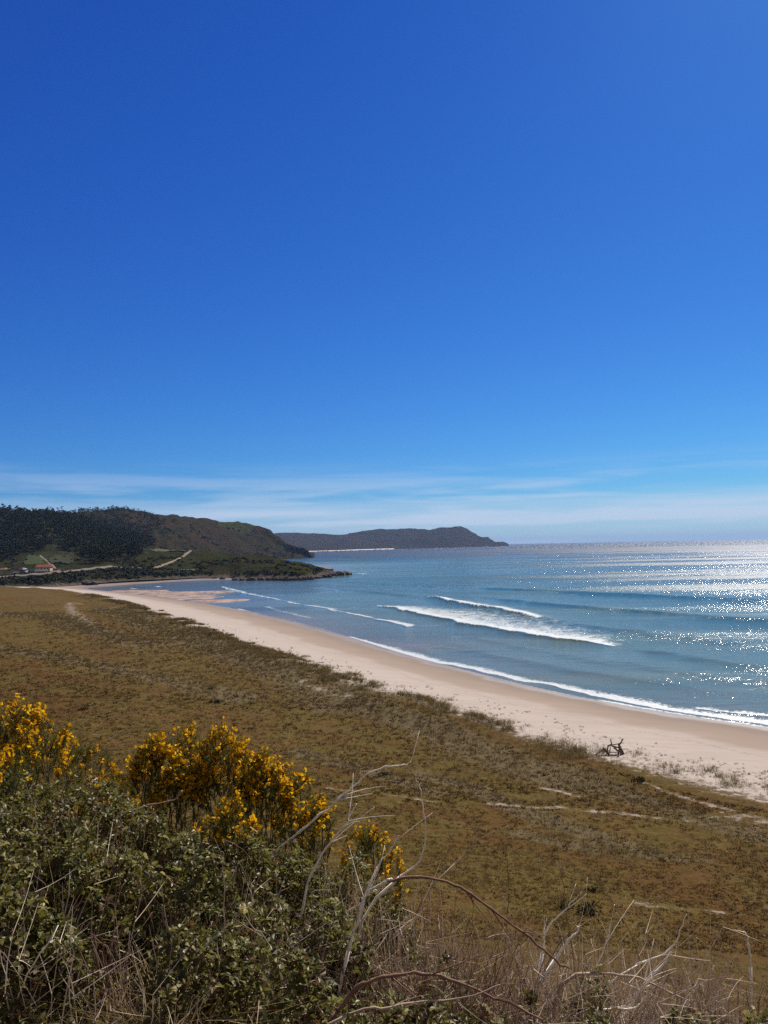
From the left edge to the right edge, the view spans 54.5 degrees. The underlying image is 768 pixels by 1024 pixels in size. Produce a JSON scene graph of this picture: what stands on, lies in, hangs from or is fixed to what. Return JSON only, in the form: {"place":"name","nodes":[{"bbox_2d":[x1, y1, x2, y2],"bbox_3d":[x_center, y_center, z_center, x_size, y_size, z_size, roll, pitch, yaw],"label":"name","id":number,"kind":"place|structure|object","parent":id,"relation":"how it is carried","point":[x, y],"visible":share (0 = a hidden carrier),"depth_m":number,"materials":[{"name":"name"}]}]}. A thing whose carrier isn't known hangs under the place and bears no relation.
{"place":"outdoors","nodes":[
{"label":"outdoors","id":0,"kind":"place"},
{"bbox_2d":[0,519,154,564],"bbox_3d":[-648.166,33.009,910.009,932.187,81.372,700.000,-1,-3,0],"label":"forest hill","id":1,"kind":"structure","parent":0,"point":[46,553],"depth_m":652.78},
{"bbox_2d":[0,503,175,561],"bbox_3d":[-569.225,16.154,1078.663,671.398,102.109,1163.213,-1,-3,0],"label":"forest","id":2,"kind":"object","parent":1,"relation":"on","point":[69,521],"visible":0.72,"depth_m":822.86,"materials":[{"name":"plant"}]},
{"bbox_2d":[0,550,334,586],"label":"shore slope","id":3,"kind":"structure","parent":0,"point":[227,570],"depth_m":552.48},
{"bbox_2d":[71,508,314,558],"bbox_3d":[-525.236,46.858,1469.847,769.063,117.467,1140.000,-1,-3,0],"label":"heath hill","id":4,"kind":"structure","parent":0,"point":[248,539],"depth_m":1454.81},
{"bbox_2d":[0,513,333,584],"bbox_3d":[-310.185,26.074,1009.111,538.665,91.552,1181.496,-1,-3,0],"label":"scrub","id":5,"kind":"object","parent":4,"relation":"on","point":[72,574],"visible":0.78,"depth_m":539.40,"materials":[{"name":"green plant"}]},
{"bbox_2d":[274,533,439,550],"bbox_3d":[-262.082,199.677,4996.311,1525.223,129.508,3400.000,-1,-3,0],"label":"hills","id":6,"kind":"structure","parent":0,"point":[314,542],"depth_m":4530.96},
{"bbox_2d":[0,565,767,1023],"bbox_3d":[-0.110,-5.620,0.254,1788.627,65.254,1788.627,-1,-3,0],"label":"ground","id":7,"kind":"structure","parent":0,"point":[730,747],"depth_m":66.28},
{"bbox_2d":[1,759,57,910],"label":"bramble bush","id":8,"kind":"object","parent":7,"relation":"on","point":[19,787],"visible":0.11,"depth_m":4.49,"materials":[{"name":"green plant"}]},
{"bbox_2d":[0,744,62,950],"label":"gorse bush","id":9,"kind":"object","parent":7,"relation":"on","point":[15,769],"visible":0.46,"depth_m":4.25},
{"bbox_2d":[0,691,63,816],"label":"gorse bush","id":10,"kind":"object","parent":7,"relation":"on","point":[12,731],"visible":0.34,"depth_m":5.08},
{"bbox_2d":[1,701,87,854],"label":"gorse bush","id":11,"kind":"object","parent":7,"relation":"on","point":[35,719],"visible":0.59,"depth_m":4.91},
{"bbox_2d":[0,801,89,1009],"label":"bramble bush","id":12,"kind":"object","parent":7,"relation":"on","point":[9,846],"visible":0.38,"depth_m":3.67,"materials":[{"name":"green plant"}]},
{"bbox_2d":[0,878,93,1023],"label":"bramble bush","id":13,"kind":"object","parent":7,"relation":"on","point":[12,914],"visible":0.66,"depth_m":2.94,"materials":[{"name":"green plant"}]},
{"bbox_2d":[0,980,94,1023],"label":"bramble bush","id":14,"kind":"object","parent":7,"relation":"on","point":[19,1008],"visible":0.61,"depth_m":2.79,"materials":[{"name":"green plant"}]},
{"bbox_2d":[0,907,113,1023],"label":"bramble bush","id":15,"kind":"object","parent":7,"relation":"on","point":[86,950],"visible":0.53,"depth_m":2.94,"materials":[{"name":"green plant"}]},
{"bbox_2d":[0,823,117,1014],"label":"dry bush","id":16,"kind":"object","parent":7,"relation":"on","point":[63,911],"visible":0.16,"depth_m":3.29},
{"bbox_2d":[0,768,118,918],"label":"bramble bush","id":17,"kind":"object","parent":7,"relation":"on","point":[19,799],"visible":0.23,"depth_m":4.30,"materials":[{"name":"green plant"}]},
{"bbox_2d":[0,816,139,1010],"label":"bramble bush","id":18,"kind":"object","parent":7,"relation":"on","point":[83,833],"visible":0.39,"depth_m":3.60,"materials":[{"name":"green plant"}]},
{"bbox_2d":[3,779,145,1005],"bbox_3d":[-1.802,2.019,3.849,0.959,1.266,0.968,-3,-3,39],"label":"dry bush","id":19,"kind":"object","parent":7,"relation":"on","point":[77,842],"visible":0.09,"depth_m":3.88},
{"bbox_2d":[0,870,160,1023],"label":"dry bush","id":20,"kind":"object","parent":7,"relation":"on","point":[24,995],"visible":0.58,"depth_m":2.81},
{"bbox_2d":[38,736,126,936],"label":"gorse bush","id":21,"kind":"object","parent":7,"relation":"on","point":[91,752],"visible":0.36,"depth_m":4.94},
{"bbox_2d":[2,936,173,1023],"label":"dry bush","id":22,"kind":"object","parent":7,"relation":"on","point":[115,1011],"visible":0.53,"depth_m":2.85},
{"bbox_2d":[41,889,163,1023],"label":"bramble bush","id":23,"kind":"object","parent":7,"relation":"on","point":[109,949],"visible":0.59,"depth_m":2.97,"materials":[{"name":"green plant"}]},
{"bbox_2d":[42,772,167,960],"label":"bramble bush","id":24,"kind":"object","parent":7,"relation":"on","point":[115,797],"visible":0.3,"depth_m":4.24,"materials":[{"name":"green plant"}]},
{"bbox_2d":[72,770,144,915],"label":"gorse bush","id":25,"kind":"object","parent":7,"relation":"on","point":[107,779],"visible":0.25,"depth_m":4.53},
{"bbox_2d":[47,845,201,1021],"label":"bramble bush","id":26,"kind":"object","parent":7,"relation":"on","point":[128,858],"visible":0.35,"depth_m":3.55,"materials":[{"name":"green plant"}]},
{"bbox_2d":[90,795,202,1003],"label":"bramble bush","id":27,"kind":"object","parent":7,"relation":"on","point":[161,838],"visible":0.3,"depth_m":4.30,"materials":[{"name":"green plant"}]},
{"bbox_2d":[111,969,187,1023],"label":"bramble bush","id":28,"kind":"object","parent":7,"relation":"on","point":[163,998],"visible":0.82,"depth_m":2.79,"materials":[{"name":"green plant"}]},
{"bbox_2d":[46,809,256,1022],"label":"dry bush","id":29,"kind":"object","parent":7,"relation":"on","point":[121,937],"visible":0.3,"depth_m":3.42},
{"bbox_2d":[118,729,200,982],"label":"gorse bush","id":30,"kind":"object","parent":7,"relation":"on","point":[156,754],"visible":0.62,"depth_m":4.99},
{"bbox_2d":[112,927,230,1023],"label":"dry bush","id":31,"kind":"object","parent":7,"relation":"on","point":[184,1018],"visible":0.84,"depth_m":2.76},
{"bbox_2d":[158,721,210,930],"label":"gorse bush","id":32,"kind":"object","parent":7,"relation":"on","point":[189,737],"visible":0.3,"depth_m":5.20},
{"bbox_2d":[124,842,246,1023],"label":"bramble bush","id":33,"kind":"object","parent":7,"relation":"on","point":[198,867],"visible":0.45,"depth_m":3.60,"materials":[{"name":"green plant"}]},
{"bbox_2d":[35,865,336,1023],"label":"dry bush","id":34,"kind":"object","parent":7,"relation":"on","point":[192,958],"visible":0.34,"depth_m":3.06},
{"bbox_2d":[139,815,241,963],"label":"bramble bush","id":35,"kind":"object","parent":7,"relation":"on","point":[181,841],"visible":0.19,"depth_m":4.21,"materials":[{"name":"green plant"}]},
{"bbox_2d":[137,919,271,1023],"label":"bramble bush","id":36,"kind":"object","parent":7,"relation":"on","point":[194,963],"visible":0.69,"depth_m":2.96,"materials":[{"name":"green plant"}]},
{"bbox_2d":[183,716,264,917],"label":"gorse bush","id":37,"kind":"object","parent":7,"relation":"on","point":[216,756],"visible":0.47,"depth_m":5.17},
{"bbox_2d":[192,786,270,967],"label":"gorse bush","id":38,"kind":"object","parent":7,"relation":"on","point":[225,810],"visible":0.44,"depth_m":4.41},
{"bbox_2d":[178,934,298,1023],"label":"bramble bush","id":39,"kind":"object","parent":7,"relation":"on","point":[246,970],"visible":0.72,"depth_m":2.99,"materials":[{"name":"green plant"}]},
{"bbox_2d":[186,870,312,1023],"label":"bramble bush","id":40,"kind":"object","parent":7,"relation":"on","point":[263,917],"visible":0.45,"depth_m":3.58,"materials":[{"name":"green plant"}]},
{"bbox_2d":[156,840,343,1009],"bbox_3d":[-0.679,2.143,3.499,0.862,1.100,0.778,-2,-3,28],"label":"dry bush","id":41,"kind":"object","parent":7,"relation":"on","point":[252,911],"visible":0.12,"depth_m":3.65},
{"bbox_2d":[196,826,306,997],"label":"bramble bush","id":42,"kind":"object","parent":7,"relation":"on","point":[254,843],"visible":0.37,"depth_m":4.17,"materials":[{"name":"green plant"}]},
{"bbox_2d":[221,739,302,991],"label":"gorse bush","id":43,"kind":"object","parent":7,"relation":"on","point":[262,770],"visible":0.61,"depth_m":5.09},
{"bbox_2d":[231,854,351,1020],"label":"dry bush","id":44,"kind":"object","parent":7,"relation":"on","point":[255,996],"visible":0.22,"depth_m":3.55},
{"bbox_2d":[263,763,336,931],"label":"gorse bush","id":45,"kind":"object","parent":7,"relation":"on","point":[305,816],"visible":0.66,"depth_m":5.17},
{"bbox_2d":[255,839,347,1012],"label":"bramble bush","id":46,"kind":"object","parent":7,"relation":"on","point":[293,869],"visible":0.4,"depth_m":4.26,"materials":[{"name":"green plant"}]},
{"bbox_2d":[251,947,369,1023],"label":"bramble bush","id":47,"kind":"object","parent":7,"relation":"on","point":[313,1014],"visible":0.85,"depth_m":2.96,"materials":[{"name":"green plant"}]},
{"bbox_2d":[188,931,435,1023],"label":"dry bush","id":48,"kind":"object","parent":7,"relation":"on","point":[326,993],"visible":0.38,"depth_m":3.00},
{"bbox_2d":[297,790,342,948],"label":"gorse bush","id":49,"kind":"object","parent":7,"relation":"on","point":[327,813],"visible":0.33,"depth_m":5.28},
{"bbox_2d":[266,894,376,1023],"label":"bramble bush","id":50,"kind":"object","parent":7,"relation":"on","point":[328,915],"visible":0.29,"depth_m":3.75,"materials":[{"name":"green plant"}]},
{"bbox_2d":[244,734,418,900],"bbox_3d":[-0.319,2.337,4.651,1.134,1.838,0.292,-1,-3,0],"label":"dead branch","id":51,"kind":"object","parent":7,"relation":"on","point":[313,820],"visible":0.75,"depth_m":4.62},
{"bbox_2d":[295,784,394,932],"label":"dead branch","id":52,"kind":"object","parent":7,"relation":"on","point":[318,860],"visible":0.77,"depth_m":3.92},
{"bbox_2d":[312,925,379,1023],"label":"bramble bush","id":53,"kind":"object","parent":7,"relation":"on","point":[342,944],"visible":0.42,"depth_m":3.61,"materials":[{"name":"green plant"}]},
{"bbox_2d":[311,845,388,1012],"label":"bramble bush","id":54,"kind":"object","parent":7,"relation":"on","point":[342,889],"visible":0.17,"depth_m":4.48,"materials":[{"name":"green plant"}]},
{"bbox_2d":[271,838,430,1016],"bbox_3d":[-0.221,2.358,3.936,0.766,1.274,0.674,-3,-3,41],"label":"dry bush","id":55,"kind":"object","parent":7,"relation":"on","point":[356,905],"visible":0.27,"depth_m":3.96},
{"bbox_2d":[334,846,391,1018],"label":"dead branch","id":56,"kind":"object","parent":7,"relation":"on","point":[357,923],"visible":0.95,"depth_m":3.51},
{"bbox_2d":[263,856,474,1013],"bbox_3d":[-0.191,2.662,4.225,0.982,1.178,1.381,0,-3,-30],"label":"dry bush","id":57,"kind":"object","parent":7,"relation":"on","point":[409,924],"visible":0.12,"depth_m":4.15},
{"bbox_2d":[333,819,414,965],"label":"gorse bush","id":58,"kind":"object","parent":7,"relation":"on","point":[373,838],"visible":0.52,"depth_m":5.40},
{"bbox_2d":[0,601,767,1015],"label":"moss and herbs","id":59,"kind":"object","parent":7,"relation":"on","point":[556,817],"visible":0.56,"depth_m":52.34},
{"bbox_2d":[0,593,767,938],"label":"marram grass","id":60,"kind":"structure","parent":7,"relation":"on","point":[324,673],"depth_m":85.97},
{"bbox_2d":[0,795,767,1023],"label":"dry grass","id":61,"kind":"structure","parent":7,"relation":"on","point":[129,1011],"depth_m":3.32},
{"bbox_2d":[347,884,423,999],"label":"bramble bush","id":62,"kind":"object","parent":7,"relation":"on","point":[395,909],"visible":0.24,"depth_m":4.44,"materials":[{"name":"green plant"}]},
{"bbox_2d":[293,885,488,1022],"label":"dry bush","id":63,"kind":"object","parent":7,"relation":"on","point":[400,965],"visible":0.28,"depth_m":3.83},
{"bbox_2d":[360,988,425,1023],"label":"bramble bush","id":64,"kind":"object","parent":7,"relation":"on","point":[383,1018],"visible":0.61,"depth_m":3.05,"materials":[{"name":"green plant"}]},
{"bbox_2d":[356,757,431,1012],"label":"dead branch","id":65,"kind":"object","parent":7,"relation":"on","point":[380,894],"visible":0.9,"depth_m":3.82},
{"bbox_2d":[281,882,508,1021],"bbox_3d":[0.199,2.357,3.299,1.136,1.009,1.061,-3,-3,31],"label":"dry bush","id":66,"kind":"object","parent":7,"relation":"on","point":[404,992],"visible":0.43,"depth_m":3.44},
{"bbox_2d":[202,905,608,1023],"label":"dry bush","id":67,"kind":"object","parent":7,"relation":"on","point":[399,992],"visible":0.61,"depth_m":3.19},
{"bbox_2d":[327,984,499,1023],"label":"dead branch","id":68,"kind":"object","parent":7,"relation":"on","point":[373,1007],"visible":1,"depth_m":2.87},
{"bbox_2d":[304,861,523,1023],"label":"dry bush","id":69,"kind":"object","parent":7,"relation":"on","point":[399,949],"visible":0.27,"depth_m":4.16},
{"bbox_2d":[385,993,475,1023],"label":"bramble bush","id":70,"kind":"object","parent":7,"relation":"on","point":[436,1010],"visible":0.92,"depth_m":2.91,"materials":[{"name":"green plant"}]},
{"bbox_2d":[344,875,517,1019],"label":"dry bush","id":71,"kind":"object","parent":7,"relation":"on","point":[447,948],"visible":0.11,"depth_m":4.51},
{"bbox_2d":[325,948,542,1023],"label":"bramble cane","id":72,"kind":"object","parent":7,"relation":"on","point":[359,986],"visible":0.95,"depth_m":2.92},
{"bbox_2d":[407,948,476,1012],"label":"bramble bush","id":73,"kind":"object","parent":7,"relation":"on","point":[414,956],"visible":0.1,"depth_m":3.91,"materials":[{"name":"green plant"}]},
{"bbox_2d":[417,984,467,1021],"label":"bramble bush","id":74,"kind":"object","parent":7,"relation":"on","point":[439,997],"visible":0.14,"depth_m":3.52,"materials":[{"name":"green plant"}]},
{"bbox_2d":[328,916,568,1023],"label":"dry bush","id":75,"kind":"object","parent":7,"relation":"on","point":[458,987],"visible":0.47,"depth_m":3.64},
{"bbox_2d":[311,870,593,1021],"bbox_3d":[0.453,2.710,4.096,1.397,1.242,1.544,1,-4,-45],"label":"dry bush","id":76,"kind":"object","parent":7,"relation":"on","point":[473,964],"visible":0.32,"depth_m":4.17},
{"bbox_2d":[408,826,507,996],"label":"dead branch","id":77,"kind":"object","parent":7,"relation":"on","point":[442,875],"visible":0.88,"depth_m":4.50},
{"bbox_2d":[390,950,545,1023],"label":"dry bush","id":78,"kind":"object","parent":7,"relation":"on","point":[484,999],"visible":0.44,"depth_m":3.38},
{"bbox_2d":[452,1005,502,1023],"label":"bramble bush","id":79,"kind":"object","parent":7,"relation":"on","point":[463,1021],"visible":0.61,"depth_m":3.19,"materials":[{"name":"green plant"}]},
{"bbox_2d":[388,875,567,973],"bbox_3d":[0.449,1.936,3.525,0.836,0.443,0.167,-2,-3,9],"label":"bramble cane","id":80,"kind":"object","parent":7,"relation":"on","point":[468,893],"visible":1,"depth_m":3.52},
{"bbox_2d":[388,883,627,1020],"bbox_3d":[0.718,2.856,4.220,1.290,1.216,1.381,0,-3,-29],"label":"dry bush","id":81,"kind":"object","parent":7,"relation":"on","point":[483,958],"visible":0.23,"depth_m":4.41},
{"bbox_2d":[482,1003,551,1023],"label":"bramble bush","id":82,"kind":"object","parent":7,"relation":"on","point":[500,1020],"visible":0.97,"depth_m":3.05,"materials":[{"name":"green plant"}]},
{"bbox_2d":[498,986,549,1023],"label":"bramble bush","id":83,"kind":"object","parent":7,"relation":"on","point":[528,993],"visible":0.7,"depth_m":3.49,"materials":[{"name":"green plant"}]},
{"bbox_2d":[395,887,685,1023],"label":"dry bush","id":84,"kind":"object","parent":7,"relation":"on","point":[516,966],"visible":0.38,"depth_m":3.73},
{"bbox_2d":[422,922,662,1022],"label":"dry bush","id":85,"kind":"object","parent":7,"relation":"on","point":[524,977],"visible":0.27,"depth_m":4.15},
{"bbox_2d":[529,877,587,1023],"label":"dead branch","id":86,"kind":"object","parent":7,"relation":"on","point":[552,963],"visible":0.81,"depth_m":3.90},
{"bbox_2d":[535,885,585,991],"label":"dead branch","id":87,"kind":"object","parent":7,"relation":"on","point":[542,951],"visible":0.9,"depth_m":4.09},
{"bbox_2d":[411,940,711,1023],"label":"dry bush","id":88,"kind":"object","parent":7,"relation":"on","point":[646,1021],"visible":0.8,"depth_m":3.37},
{"bbox_2d":[468,880,657,1022],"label":"dry bush","id":89,"kind":"object","parent":7,"relation":"on","point":[542,995],"visible":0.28,"depth_m":4.19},
{"bbox_2d":[555,988,592,1023],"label":"bramble bush","id":90,"kind":"object","parent":7,"relation":"on","point":[575,1007],"visible":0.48,"depth_m":3.60,"materials":[{"name":"green plant"}]},
{"bbox_2d":[565,964,621,1022],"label":"bramble bush","id":91,"kind":"object","parent":7,"relation":"on","point":[596,981],"visible":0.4,"depth_m":3.80,"materials":[{"name":"green plant"}]},
{"bbox_2d":[578,995,611,1023],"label":"bramble bush","id":92,"kind":"object","parent":7,"relation":"on","point":[595,1018],"visible":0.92,"depth_m":3.26,"materials":[{"name":"green plant"}]},
{"bbox_2d":[472,925,755,1023],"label":"dry bush","id":93,"kind":"object","parent":7,"relation":"on","point":[557,985],"visible":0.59,"depth_m":3.67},
{"bbox_2d":[498,903,729,1020],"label":"dry bush","id":94,"kind":"object","parent":7,"relation":"on","point":[592,961],"visible":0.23,"depth_m":4.53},
{"bbox_2d":[524,920,703,1023],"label":"dry bush","id":95,"kind":"object","parent":7,"relation":"on","point":[613,978],"visible":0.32,"depth_m":4.28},
{"bbox_2d":[536,922,731,1023],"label":"dry bush","id":96,"kind":"object","parent":7,"relation":"on","point":[634,994],"visible":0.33,"depth_m":3.89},
{"bbox_2d":[552,971,717,1023],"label":"dead branch","id":97,"kind":"object","parent":7,"relation":"on","point":[567,980],"visible":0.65,"depth_m":3.79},
{"bbox_2d":[528,903,756,1023],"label":"dry bush","id":98,"kind":"object","parent":7,"relation":"on","point":[665,972],"visible":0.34,"depth_m":4.57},
{"bbox_2d":[521,885,764,1023],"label":"dry bush","id":99,"kind":"object","parent":7,"relation":"on","point":[670,989],"visible":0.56,"depth_m":3.90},
{"bbox_2d":[540,910,746,1023],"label":"dry bush","id":100,"kind":"object","parent":7,"relation":"on","point":[658,1013],"visible":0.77,"depth_m":3.61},
{"bbox_2d":[617,940,676,1023],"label":"dead branch","id":101,"kind":"object","parent":7,"relation":"on","point":[647,981],"visible":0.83,"depth_m":3.79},
{"bbox_2d":[563,928,735,1023],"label":"dry bush","id":102,"kind":"object","parent":7,"relation":"on","point":[660,989],"visible":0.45,"depth_m":4.19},
{"bbox_2d":[597,914,707,996],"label":"dead branch","id":103,"kind":"object","parent":7,"relation":"on","point":[645,961],"visible":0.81,"depth_m":4.19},
{"bbox_2d":[663,1004,714,1023],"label":"bramble bush","id":104,"kind":"object","parent":7,"relation":"on","point":[694,1019],"visible":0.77,"depth_m":3.49,"materials":[{"name":"green plant"}]},
{"bbox_2d":[625,964,753,1023],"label":"dry bush","id":105,"kind":"object","parent":7,"relation":"on","point":[698,999],"visible":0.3,"depth_m":4.18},
{"bbox_2d":[622,922,764,1023],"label":"dry bush","id":106,"kind":"object","parent":7,"relation":"on","point":[702,984],"visible":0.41,"depth_m":4.55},
{"bbox_2d":[644,963,767,1023],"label":"dry bush","id":107,"kind":"object","parent":7,"relation":"on","point":[710,1004],"visible":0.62,"depth_m":3.63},
{"bbox_2d":[651,955,767,1023],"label":"dry bush","id":108,"kind":"object","parent":7,"relation":"on","point":[717,1002],"visible":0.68,"depth_m":3.84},
{"bbox_2d":[736,930,751,1010],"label":"dead branch","id":109,"kind":"object","parent":7,"relation":"on","point":[750,967],"visible":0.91,"depth_m":6.22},
{"bbox_2d":[742,1005,767,1023],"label":"bramble bush","id":110,"kind":"object","parent":7,"relation":"on","point":[758,1018],"visible":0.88,"depth_m":3.51,"materials":[{"name":"green plant"}]},
{"bbox_2d":[0,0,767,543],"label":"sky","id":111,"kind":"structure","parent":0,"point":[497,270],"materials":[{"name":"blue"}]},
{"bbox_2d":[344,526,507,548],"bbox_3d":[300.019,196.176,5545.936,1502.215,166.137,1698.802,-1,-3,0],"label":"headland","id":112,"kind":"structure","parent":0,"point":[452,537],"depth_m":5038.78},
{"bbox_2d":[87,539,767,726],"bbox_3d":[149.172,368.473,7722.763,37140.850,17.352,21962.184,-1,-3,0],"label":"sea","id":113,"kind":"structure","parent":0,"point":[679,627],"depth_m":240.20,"materials":[{"name":"liquid"}]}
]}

